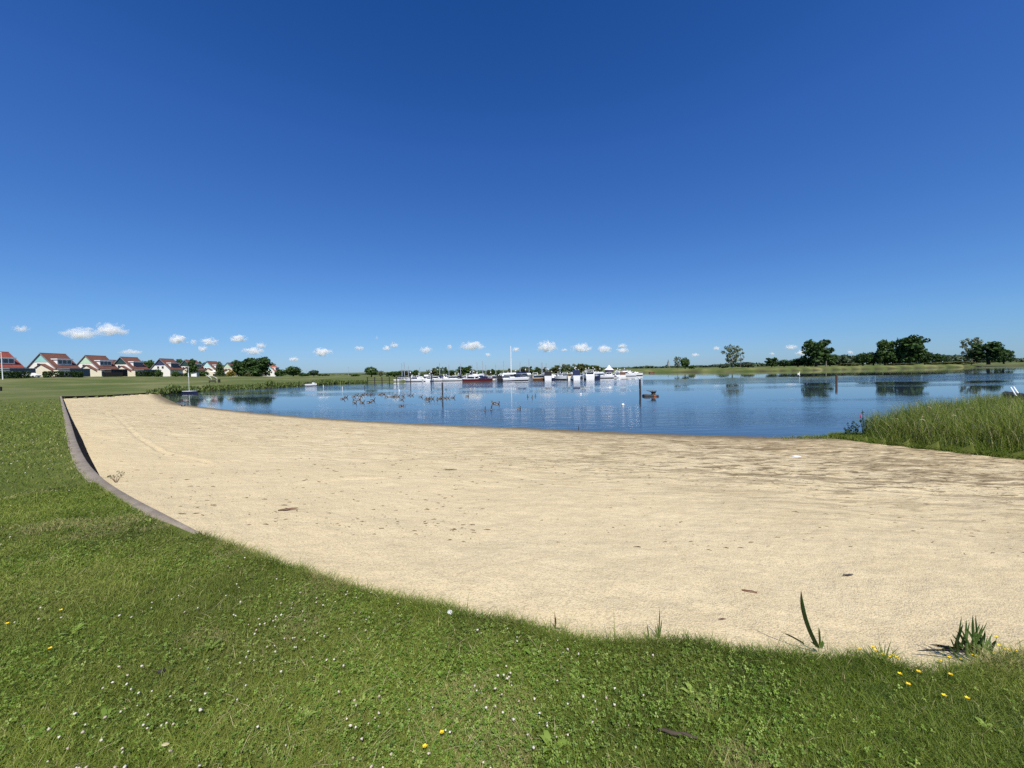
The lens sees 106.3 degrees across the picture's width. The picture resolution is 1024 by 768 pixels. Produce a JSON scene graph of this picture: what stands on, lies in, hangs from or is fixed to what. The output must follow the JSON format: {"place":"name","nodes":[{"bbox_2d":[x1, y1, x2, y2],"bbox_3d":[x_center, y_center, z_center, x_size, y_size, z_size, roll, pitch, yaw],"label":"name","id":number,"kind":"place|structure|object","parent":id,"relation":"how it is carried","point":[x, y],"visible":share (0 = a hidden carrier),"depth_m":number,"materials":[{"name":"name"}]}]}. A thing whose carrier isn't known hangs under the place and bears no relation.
{"place":"outdoors","nodes":[
{"label":"outdoors","id":0,"kind":"place"},
{"bbox_2d":[114,357,155,375],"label":"house","id":1,"kind":"structure","parent":0,"point":[132,365],"depth_m":165.07,"materials":[{"name":"brown tile"}]},
{"bbox_2d":[223,362,239,375],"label":"house","id":2,"kind":"structure","parent":0,"point":[227,367],"depth_m":229.54,"materials":[{"name":"white paint"}]},
{"bbox_2d":[267,364,279,375],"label":"house","id":3,"kind":"structure","parent":0,"point":[273,369],"depth_m":258.21,"materials":[{"name":"white paint"}]},
{"bbox_2d":[0,362,1023,767],"bbox_3d":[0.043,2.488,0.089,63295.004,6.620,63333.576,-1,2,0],"label":"grassland","id":4,"kind":"structure","parent":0,"point":[34,392],"depth_m":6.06,"materials":[{"name":"green plant"}]},
{"bbox_2d":[0,371,31,378],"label":"hedge","id":5,"kind":"object","parent":4,"relation":"on","point":[11,374],"visible":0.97,"depth_m":117.54,"materials":[{"name":"green plant"}]},
{"bbox_2d":[0,352,36,376],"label":"house","id":6,"kind":"structure","parent":4,"relation":"on","point":[10,362],"depth_m":126.47,"materials":[{"name":"red tile"}]},
{"bbox_2d":[26,353,89,376],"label":"house","id":7,"kind":"structure","parent":4,"relation":"on","point":[41,362],"depth_m":136.20,"materials":[{"name":"white tile"}]},
{"bbox_2d":[42,371,83,377],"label":"hedge","id":8,"kind":"object","parent":4,"relation":"on","point":[47,374],"visible":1,"depth_m":129.71,"materials":[{"name":"green plant"}]},
{"bbox_2d":[77,355,127,376],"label":"house","id":9,"kind":"structure","parent":4,"relation":"on","point":[96,365],"depth_m":151.95,"materials":[{"name":"white tile"}]},
{"bbox_2d":[103,372,122,376],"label":"garden fence","id":10,"kind":"object","parent":4,"relation":"on","point":[112,374],"visible":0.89,"depth_m":147.31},
{"bbox_2d":[60,393,198,533],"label":"kerb wall","id":11,"kind":"structure","parent":4,"relation":"on","point":[79,453],"depth_m":7.24,"materials":[{"name":"concrete"}]},
{"bbox_2d":[135,370,146,376],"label":"hedge","id":12,"kind":"object","parent":4,"relation":"on","point":[139,372],"visible":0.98,"depth_m":160.05,"materials":[{"name":"green plant"}]},
{"bbox_2d":[143,361,153,368],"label":"tree","id":13,"kind":"object","parent":4,"relation":"on","point":[149,364],"visible":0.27,"depth_m":199.47,"materials":[{"name":"green plant"}]},
{"bbox_2d":[145,371,155,376],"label":"hedge","id":14,"kind":"object","parent":4,"relation":"on","point":[149,373],"visible":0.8,"depth_m":164.29,"materials":[{"name":"green plant"}]},
{"bbox_2d":[155,369,162,376],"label":"tree","id":15,"kind":"object","parent":4,"relation":"on","point":[158,372],"visible":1,"depth_m":157.57,"materials":[{"name":"green plant"}]},
{"bbox_2d":[150,358,183,375],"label":"house","id":16,"kind":"structure","parent":4,"relation":"on","point":[167,367],"depth_m":180.33,"materials":[{"name":"white paint"}]},
{"bbox_2d":[170,371,181,376],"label":"shrub","id":17,"kind":"object","parent":4,"relation":"on","point":[176,373],"visible":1,"depth_m":163.08,"materials":[{"name":"green plant"}]},
{"bbox_2d":[184,358,198,376],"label":"tree","id":18,"kind":"object","parent":4,"relation":"on","point":[193,368],"visible":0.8,"depth_m":177.09,"materials":[{"name":"green plant"}]},
{"bbox_2d":[180,360,205,372],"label":"house","id":19,"kind":"structure","parent":4,"relation":"on","point":[183,365],"depth_m":194.91,"materials":[{"name":"brown tile"}]},
{"bbox_2d":[190,372,199,376],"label":"garden shed","id":20,"kind":"structure","parent":4,"relation":"on","point":[196,374],"depth_m":175.01,"materials":[{"name":"grey paint"}]},
{"bbox_2d":[198,370,208,376],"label":"shrub","id":21,"kind":"object","parent":4,"relation":"on","point":[203,373],"visible":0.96,"depth_m":178.56,"materials":[{"name":"green plant"}]},
{"bbox_2d":[203,361,225,375],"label":"house","id":22,"kind":"structure","parent":4,"relation":"on","point":[208,366],"depth_m":210.73,"materials":[{"name":"white paint"}]},
{"bbox_2d":[214,361,224,375],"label":"tree","id":23,"kind":"object","parent":4,"relation":"on","point":[219,370],"visible":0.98,"depth_m":191.05,"materials":[{"name":"green plant"}]},
{"bbox_2d":[142,359,317,375],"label":"village woodland","id":24,"kind":"object","parent":4,"relation":"on","point":[221,364],"visible":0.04,"depth_m":365.49,"materials":[{"name":"green plant"}]},
{"bbox_2d":[226,370,235,375],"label":"shrub","id":25,"kind":"object","parent":4,"relation":"on","point":[231,373],"visible":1,"depth_m":198.92,"materials":[{"name":"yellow plant"}]},
{"bbox_2d":[230,360,249,375],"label":"tree","id":26,"kind":"object","parent":4,"relation":"on","point":[237,366],"visible":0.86,"depth_m":205.54,"materials":[{"name":"green plant"}]},
{"bbox_2d":[240,368,262,375],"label":"shrub","id":27,"kind":"object","parent":4,"relation":"on","point":[254,371],"visible":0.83,"depth_m":203.80,"materials":[{"name":"green plant"}]},
{"bbox_2d":[146,378,366,394],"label":"bank reeds","id":28,"kind":"object","parent":4,"relation":"on","point":[173,389],"visible":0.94,"depth_m":102.48,"materials":[{"name":"green plant"}]},
{"bbox_2d":[243,356,275,375],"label":"tree","id":29,"kind":"object","parent":4,"relation":"on","point":[261,364],"visible":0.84,"depth_m":210.19,"materials":[{"name":"green plant"}]},
{"bbox_2d":[274,369,285,375],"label":"tree","id":30,"kind":"object","parent":4,"relation":"on","point":[279,372],"visible":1,"depth_m":233.88,"materials":[{"name":"green plant"}]},
{"bbox_2d":[283,366,301,375],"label":"tree","id":31,"kind":"object","parent":4,"relation":"on","point":[293,370],"visible":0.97,"depth_m":247.44,"materials":[{"name":"green plant"}]},
{"bbox_2d":[308,370,318,375],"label":"tree","id":32,"kind":"object","parent":4,"relation":"on","point":[313,373],"visible":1,"depth_m":260.43,"materials":[{"name":"green plant"}]},
{"bbox_2d":[0,503,638,767],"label":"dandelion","id":33,"kind":"object","parent":4,"relation":"on","point":[366,690],"visible":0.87,"depth_m":1.88,"materials":[{"name":"yellow plant"}]},
{"bbox_2d":[364,367,377,376],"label":"tree","id":34,"kind":"object","parent":4,"relation":"on","point":[371,371],"visible":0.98,"depth_m":203.32,"materials":[{"name":"green plant"}]},
{"bbox_2d":[386,371,401,376],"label":"tree","id":35,"kind":"object","parent":4,"relation":"on","point":[394,373],"visible":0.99,"depth_m":203.06,"materials":[{"name":"green plant"}]},
{"bbox_2d":[430,368,437,375],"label":"tree","id":36,"kind":"object","parent":4,"relation":"on","point":[434,371],"visible":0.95,"depth_m":216.59,"materials":[{"name":"green plant"}]},
{"bbox_2d":[329,370,548,374],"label":"marina woodland","id":37,"kind":"object","parent":4,"relation":"on","point":[478,371],"visible":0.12,"depth_m":323.83,"materials":[{"name":"green plant"}]},
{"bbox_2d":[455,366,469,374],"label":"tree","id":38,"kind":"object","parent":4,"relation":"on","point":[465,370],"visible":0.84,"depth_m":220.53,"materials":[{"name":"green plant"}]},
{"bbox_2d":[0,438,1023,767],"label":"clover","id":39,"kind":"object","parent":4,"relation":"on","point":[528,723],"depth_m":1.92,"materials":[{"name":"green plant"}]},
{"bbox_2d":[32,518,1004,767],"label":"lawn weeds","id":40,"kind":"object","parent":4,"relation":"on","point":[546,735],"visible":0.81,"depth_m":1.89,"materials":[{"name":"green plant"}]},
{"bbox_2d":[519,367,530,372],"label":"tree","id":41,"kind":"object","parent":4,"relation":"on","point":[521,369],"visible":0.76,"depth_m":216.43,"materials":[{"name":"green plant"}]},
{"bbox_2d":[549,365,560,373],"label":"tree","id":42,"kind":"object","parent":4,"relation":"on","point":[555,369],"visible":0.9,"depth_m":228.36,"materials":[{"name":"green plant"}]},
{"bbox_2d":[560,364,570,373],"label":"tree","id":43,"kind":"object","parent":4,"relation":"on","point":[566,367],"visible":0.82,"depth_m":212.72,"materials":[{"name":"green plant"}]},
{"bbox_2d":[578,363,587,373],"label":"tree","id":44,"kind":"object","parent":4,"relation":"on","point":[582,366],"visible":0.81,"depth_m":210.58,"materials":[{"name":"green plant"}]},
{"bbox_2d":[241,543,1021,670],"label":"edge grass","id":45,"kind":"structure","parent":4,"relation":"on","point":[612,640],"depth_m":2.47,"materials":[{"name":"green plant"}]},
{"bbox_2d":[673,356,680,368],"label":"tree","id":46,"kind":"object","parent":4,"relation":"on","point":[677,359],"visible":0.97,"depth_m":299.36,"materials":[{"name":"green plant"}]},
{"bbox_2d":[658,728,696,738],"bbox_3d":[0.733,1.548,1.703,0.162,0.018,0.026,0,2,14],"label":"twig","id":47,"kind":"object","parent":4,"relation":"on","point":[671,732],"visible":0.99,"depth_m":1.70,"materials":[{"name":"wood"}]},
{"bbox_2d":[680,357,689,368],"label":"tree","id":48,"kind":"object","parent":4,"relation":"on","point":[685,363],"visible":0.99,"depth_m":296.14,"materials":[{"name":"green plant"}]},
{"bbox_2d":[716,364,729,367],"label":"shrub","id":49,"kind":"object","parent":4,"relation":"on","point":[723,366],"visible":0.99,"depth_m":327.73,"materials":[{"name":"green plant"}]},
{"bbox_2d":[721,344,744,367],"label":"tree","id":50,"kind":"object","parent":4,"relation":"on","point":[733,355],"visible":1,"depth_m":297.87,"materials":[{"name":"green plant"}]},
{"bbox_2d":[741,362,754,367],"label":"shrub","id":51,"kind":"object","parent":4,"relation":"on","point":[748,364],"visible":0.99,"depth_m":337.91,"materials":[{"name":"green plant"}]},
{"bbox_2d":[764,357,778,366],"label":"tree","id":52,"kind":"object","parent":4,"relation":"on","point":[771,362],"visible":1,"depth_m":317.73,"materials":[{"name":"green plant"}]},
{"bbox_2d":[777,359,789,366],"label":"tree","id":53,"kind":"object","parent":4,"relation":"on","point":[785,363],"visible":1,"depth_m":312.83,"materials":[{"name":"green plant"}]},
{"bbox_2d":[789,358,806,366],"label":"tree","id":54,"kind":"object","parent":4,"relation":"on","point":[797,362],"visible":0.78,"depth_m":316.44,"materials":[{"name":"green plant"}]},
{"bbox_2d":[603,352,1023,368],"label":"distant woodland","id":55,"kind":"object","parent":4,"relation":"on","point":[843,359],"visible":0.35,"depth_m":520.29,"materials":[{"name":"green plant"}]},
{"bbox_2d":[799,339,834,366],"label":"tree","id":56,"kind":"object","parent":4,"relation":"on","point":[817,352],"visible":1,"depth_m":295.18,"materials":[{"name":"green plant"}]},
{"bbox_2d":[824,354,837,365],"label":"tree","id":57,"kind":"object","parent":4,"relation":"on","point":[832,359],"visible":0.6,"depth_m":308.78,"materials":[{"name":"green plant"}]},
{"bbox_2d":[837,363,858,365],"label":"shrub","id":58,"kind":"object","parent":4,"relation":"on","point":[850,364],"visible":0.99,"depth_m":300.03,"materials":[{"name":"green plant"}]},
{"bbox_2d":[844,423,852,434],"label":"waterside weed","id":59,"kind":"object","parent":4,"relation":"on","point":[847,431],"visible":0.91,"depth_m":20.64,"materials":[{"name":"green plant"}]},
{"bbox_2d":[851,421,859,434],"bbox_3d":[18.363,2.403,20.495,0.539,0.956,0.195,-1,2,-13],"label":"waterside weed","id":60,"kind":"object","parent":4,"relation":"on","point":[855,427],"visible":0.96,"depth_m":20.48,"materials":[{"name":"green plant"}]},
{"bbox_2d":[853,352,872,365],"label":"tree","id":61,"kind":"object","parent":4,"relation":"on","point":[858,358],"visible":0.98,"depth_m":312.90,"materials":[{"name":"green plant"}]},
{"bbox_2d":[859,409,868,434],"bbox_3d":[18.558,2.095,20.274,0.518,1.532,0.267,-2,2,-16],"label":"waterside weed","id":62,"kind":"object","parent":4,"relation":"on","point":[863,429],"visible":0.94,"depth_m":20.24,"materials":[{"name":"green plant"}]},
{"bbox_2d":[866,352,880,364],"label":"tree","id":63,"kind":"object","parent":4,"relation":"on","point":[873,361],"visible":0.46,"depth_m":315.79,"materials":[{"name":"green plant"}]},
{"bbox_2d":[874,339,896,364],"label":"tree","id":64,"kind":"object","parent":4,"relation":"on","point":[883,346],"visible":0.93,"depth_m":309.40,"materials":[{"name":"green plant"}]},
{"bbox_2d":[763,431,1022,458],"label":"waterside turf","id":65,"kind":"structure","parent":4,"relation":"on","point":[860,436],"depth_m":18.02,"materials":[{"name":"green plant"}]},
{"bbox_2d":[884,350,901,363],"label":"tree","id":66,"kind":"object","parent":4,"relation":"on","point":[893,359],"visible":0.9,"depth_m":305.23,"materials":[{"name":"green plant"}]},
{"bbox_2d":[886,363,916,364],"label":"shrub","id":67,"kind":"object","parent":4,"relation":"on","point":[902,364],"visible":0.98,"depth_m":297.39,"materials":[{"name":"green plant"}]},
{"bbox_2d":[894,334,930,362],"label":"tree","id":68,"kind":"object","parent":4,"relation":"on","point":[912,349],"visible":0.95,"depth_m":299.28,"materials":[{"name":"green plant"}]},
{"bbox_2d":[918,351,933,364],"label":"tree","id":69,"kind":"object","parent":4,"relation":"on","point":[927,358],"visible":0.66,"depth_m":309.33,"materials":[{"name":"green plant"}]},
{"bbox_2d":[849,390,1023,452],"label":"reeds","id":70,"kind":"object","parent":4,"relation":"on","point":[1003,420],"visible":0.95,"depth_m":18.18,"materials":[{"name":"green plant"}]},
{"bbox_2d":[922,362,950,364],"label":"shrub","id":71,"kind":"object","parent":4,"relation":"on","point":[932,363],"visible":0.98,"depth_m":298.19,"materials":[{"name":"green plant"}]},
{"bbox_2d":[931,354,945,361],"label":"tree","id":72,"kind":"object","parent":4,"relation":"on","point":[940,357],"visible":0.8,"depth_m":317.72,"materials":[{"name":"green plant"}]},
{"bbox_2d":[891,398,1021,440],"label":"reed plumes","id":73,"kind":"object","parent":4,"relation":"on","point":[952,415],"visible":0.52,"depth_m":18.69,"materials":[{"name":"plant"}]},
{"bbox_2d":[945,361,977,363],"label":"shrub","id":74,"kind":"object","parent":4,"relation":"on","point":[960,362],"visible":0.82,"depth_m":297.14,"materials":[{"name":"green plant"}]},
{"bbox_2d":[959,337,983,364],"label":"tree","id":75,"kind":"object","parent":4,"relation":"on","point":[975,341],"visible":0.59,"depth_m":317.70,"materials":[{"name":"green plant"}]},
{"bbox_2d":[967,341,1009,364],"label":"tree","id":76,"kind":"object","parent":4,"relation":"on","point":[991,351],"visible":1,"depth_m":297.53,"materials":[{"name":"green plant"}]},
{"bbox_2d":[994,350,1014,363],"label":"tree","id":77,"kind":"object","parent":4,"relation":"on","point":[1009,357],"visible":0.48,"depth_m":303.25,"materials":[{"name":"green plant"}]},
{"bbox_2d":[1002,387,1023,399],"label":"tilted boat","id":78,"kind":"object","parent":4,"relation":"on","point":[1007,392],"visible":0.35,"depth_m":23.31,"materials":[{"name":"white plastic"}]},
{"bbox_2d":[0,0,1023,372],"label":"sky","id":79,"kind":"structure","parent":0,"point":[324,186],"materials":[{"name":"blue"}]},
{"bbox_2d":[63,393,1023,674],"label":"beach","id":80,"kind":"structure","parent":0,"point":[913,585],"depth_m":5.63,"materials":[{"name":"beige sand"}]},
{"bbox_2d":[107,471,124,482],"bbox_3d":[-6.826,1.621,6.613,0.218,0.203,0.244,0,2,31],"label":"weed","id":81,"kind":"object","parent":80,"relation":"on","point":[115,481],"visible":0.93,"depth_m":6.62,"materials":[{"name":"beige plant"}]},
{"bbox_2d":[77,408,1023,554],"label":"beach debris","id":82,"kind":"object","parent":80,"relation":"on","point":[550,495],"visible":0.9,"depth_m":8.44,"materials":[{"name":"brown plant"}]},
{"bbox_2d":[655,610,661,637],"bbox_3d":[0.951,1.558,2.482,0.042,0.230,0.016,-1,2,0],"label":"stem plant","id":83,"kind":"object","parent":80,"relation":"on","point":[659,629],"visible":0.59,"depth_m":2.49,"materials":[{"name":"green plant"}]},
{"bbox_2d":[784,592,823,648],"bbox_3d":[1.819,1.427,2.398,0.164,0.392,0.178,-1,2,0],"label":"iris plant","id":84,"kind":"object","parent":80,"relation":"on","point":[808,627],"visible":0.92,"depth_m":2.33,"materials":[{"name":"green plant"}]},
{"bbox_2d":[867,639,902,657],"bbox_3d":[2.240,1.621,2.336,0.310,0.127,0.020,-1,2,0],"label":"grass tuft","id":85,"kind":"object","parent":80,"relation":"on","point":[884,650],"visible":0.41,"depth_m":2.34,"materials":[{"name":"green plant"}]},
{"bbox_2d":[918,614,995,657],"bbox_3d":[2.666,1.499,2.307,0.393,0.289,0.154,0,2,25],"label":"iris plant","id":86,"kind":"object","parent":80,"relation":"on","point":[977,638],"visible":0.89,"depth_m":2.27,"materials":[{"name":"green plant"}]},
{"bbox_2d":[161,366,1023,436],"bbox_3d":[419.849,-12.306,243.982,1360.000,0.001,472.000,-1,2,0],"label":"lake","id":87,"kind":"structure","parent":0,"point":[781,403],"depth_m":49.35,"materials":[{"name":"blue liquid"}]},
{"bbox_2d":[181,367,197,392],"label":"sailing dinghy","id":88,"kind":"object","parent":87,"relation":"on","point":[189,391],"visible":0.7,"depth_m":86.03,"materials":[{"name":"blue paint"}]},
{"bbox_2d":[367,377,396,383],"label":"jetty","id":89,"kind":"object","parent":87,"relation":"in","point":[374,380],"visible":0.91,"depth_m":136.88,"materials":[{"name":"brown wood"}]},
{"bbox_2d":[405,375,423,381],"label":"motor boat","id":90,"kind":"object","parent":87,"relation":"on","point":[417,379],"visible":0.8,"depth_m":151.91,"materials":[{"name":"blue paint"}]},
{"bbox_2d":[441,373,462,380],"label":"motor boat","id":91,"kind":"object","parent":87,"relation":"on","point":[459,377],"visible":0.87,"depth_m":154.36,"materials":[{"name":"white plastic"}]},
{"bbox_2d":[462,374,477,378],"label":"motor boat","id":92,"kind":"object","parent":87,"relation":"on","point":[471,376],"visible":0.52,"depth_m":139.61,"materials":[{"name":"white plastic"}]},
{"bbox_2d":[462,378,492,381],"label":"red boat","id":93,"kind":"object","parent":87,"relation":"on","point":[479,380],"visible":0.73,"depth_m":134.85,"materials":[{"name":"paint"}]},
{"bbox_2d":[495,375,513,380],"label":"motor boat","id":94,"kind":"object","parent":87,"relation":"on","point":[507,378],"visible":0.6,"depth_m":140.62,"materials":[{"name":"white paint"}]},
{"bbox_2d":[500,373,519,377],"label":"motor boat","id":95,"kind":"object","parent":87,"relation":"on","point":[511,375],"visible":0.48,"depth_m":142.18,"materials":[{"name":"white plastic"}]},
{"bbox_2d":[514,370,528,380],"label":"motor boat","id":96,"kind":"object","parent":87,"relation":"on","point":[523,375],"visible":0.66,"depth_m":142.89,"materials":[{"name":"white plastic"}]},
{"bbox_2d":[533,362,543,379],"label":"sailing boat","id":97,"kind":"object","parent":87,"relation":"on","point":[538,377],"visible":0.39,"depth_m":144.96,"materials":[{"name":"brown wood"}]},
{"bbox_2d":[544,369,551,379],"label":"motor boat","id":98,"kind":"object","parent":87,"relation":"on","point":[547,375],"visible":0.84,"depth_m":141.95,"materials":[{"name":"white plastic"}]},
{"bbox_2d":[554,374,566,379],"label":"motor boat","id":99,"kind":"object","parent":87,"relation":"on","point":[558,377],"visible":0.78,"depth_m":143.05,"materials":[{"name":"white plastic"}]},
{"bbox_2d":[571,367,579,379],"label":"motor boat","id":100,"kind":"object","parent":87,"relation":"on","point":[575,375],"visible":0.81,"depth_m":135.47,"materials":[{"name":"white plastic"}]},
{"bbox_2d":[583,370,594,379],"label":"motor boat","id":101,"kind":"object","parent":87,"relation":"on","point":[588,375],"visible":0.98,"depth_m":139.20,"materials":[{"name":"white plastic"}]},
{"bbox_2d":[594,371,613,377],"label":"motor boat","id":102,"kind":"object","parent":87,"relation":"on","point":[602,374],"visible":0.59,"depth_m":154.82,"materials":[{"name":"white plastic"}]},
{"bbox_2d":[605,365,612,374],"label":"motor boat","id":103,"kind":"object","parent":87,"relation":"on","point":[608,370],"visible":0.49,"depth_m":161.81,"materials":[{"name":"white plastic"}]},
{"bbox_2d":[619,369,636,375],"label":"motor boat","id":104,"kind":"object","parent":87,"relation":"on","point":[629,374],"visible":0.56,"depth_m":184.05,"materials":[{"name":"white paint"}]},
{"bbox_2d":[642,394,658,396],"bbox_3d":[19.086,1.640,53.122,1.962,0.390,1.420,-1,2,0],"label":"floating raft","id":105,"kind":"object","parent":87,"relation":"on","point":[646,395],"visible":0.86,"depth_m":52.48,"materials":[{"name":"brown wood"}]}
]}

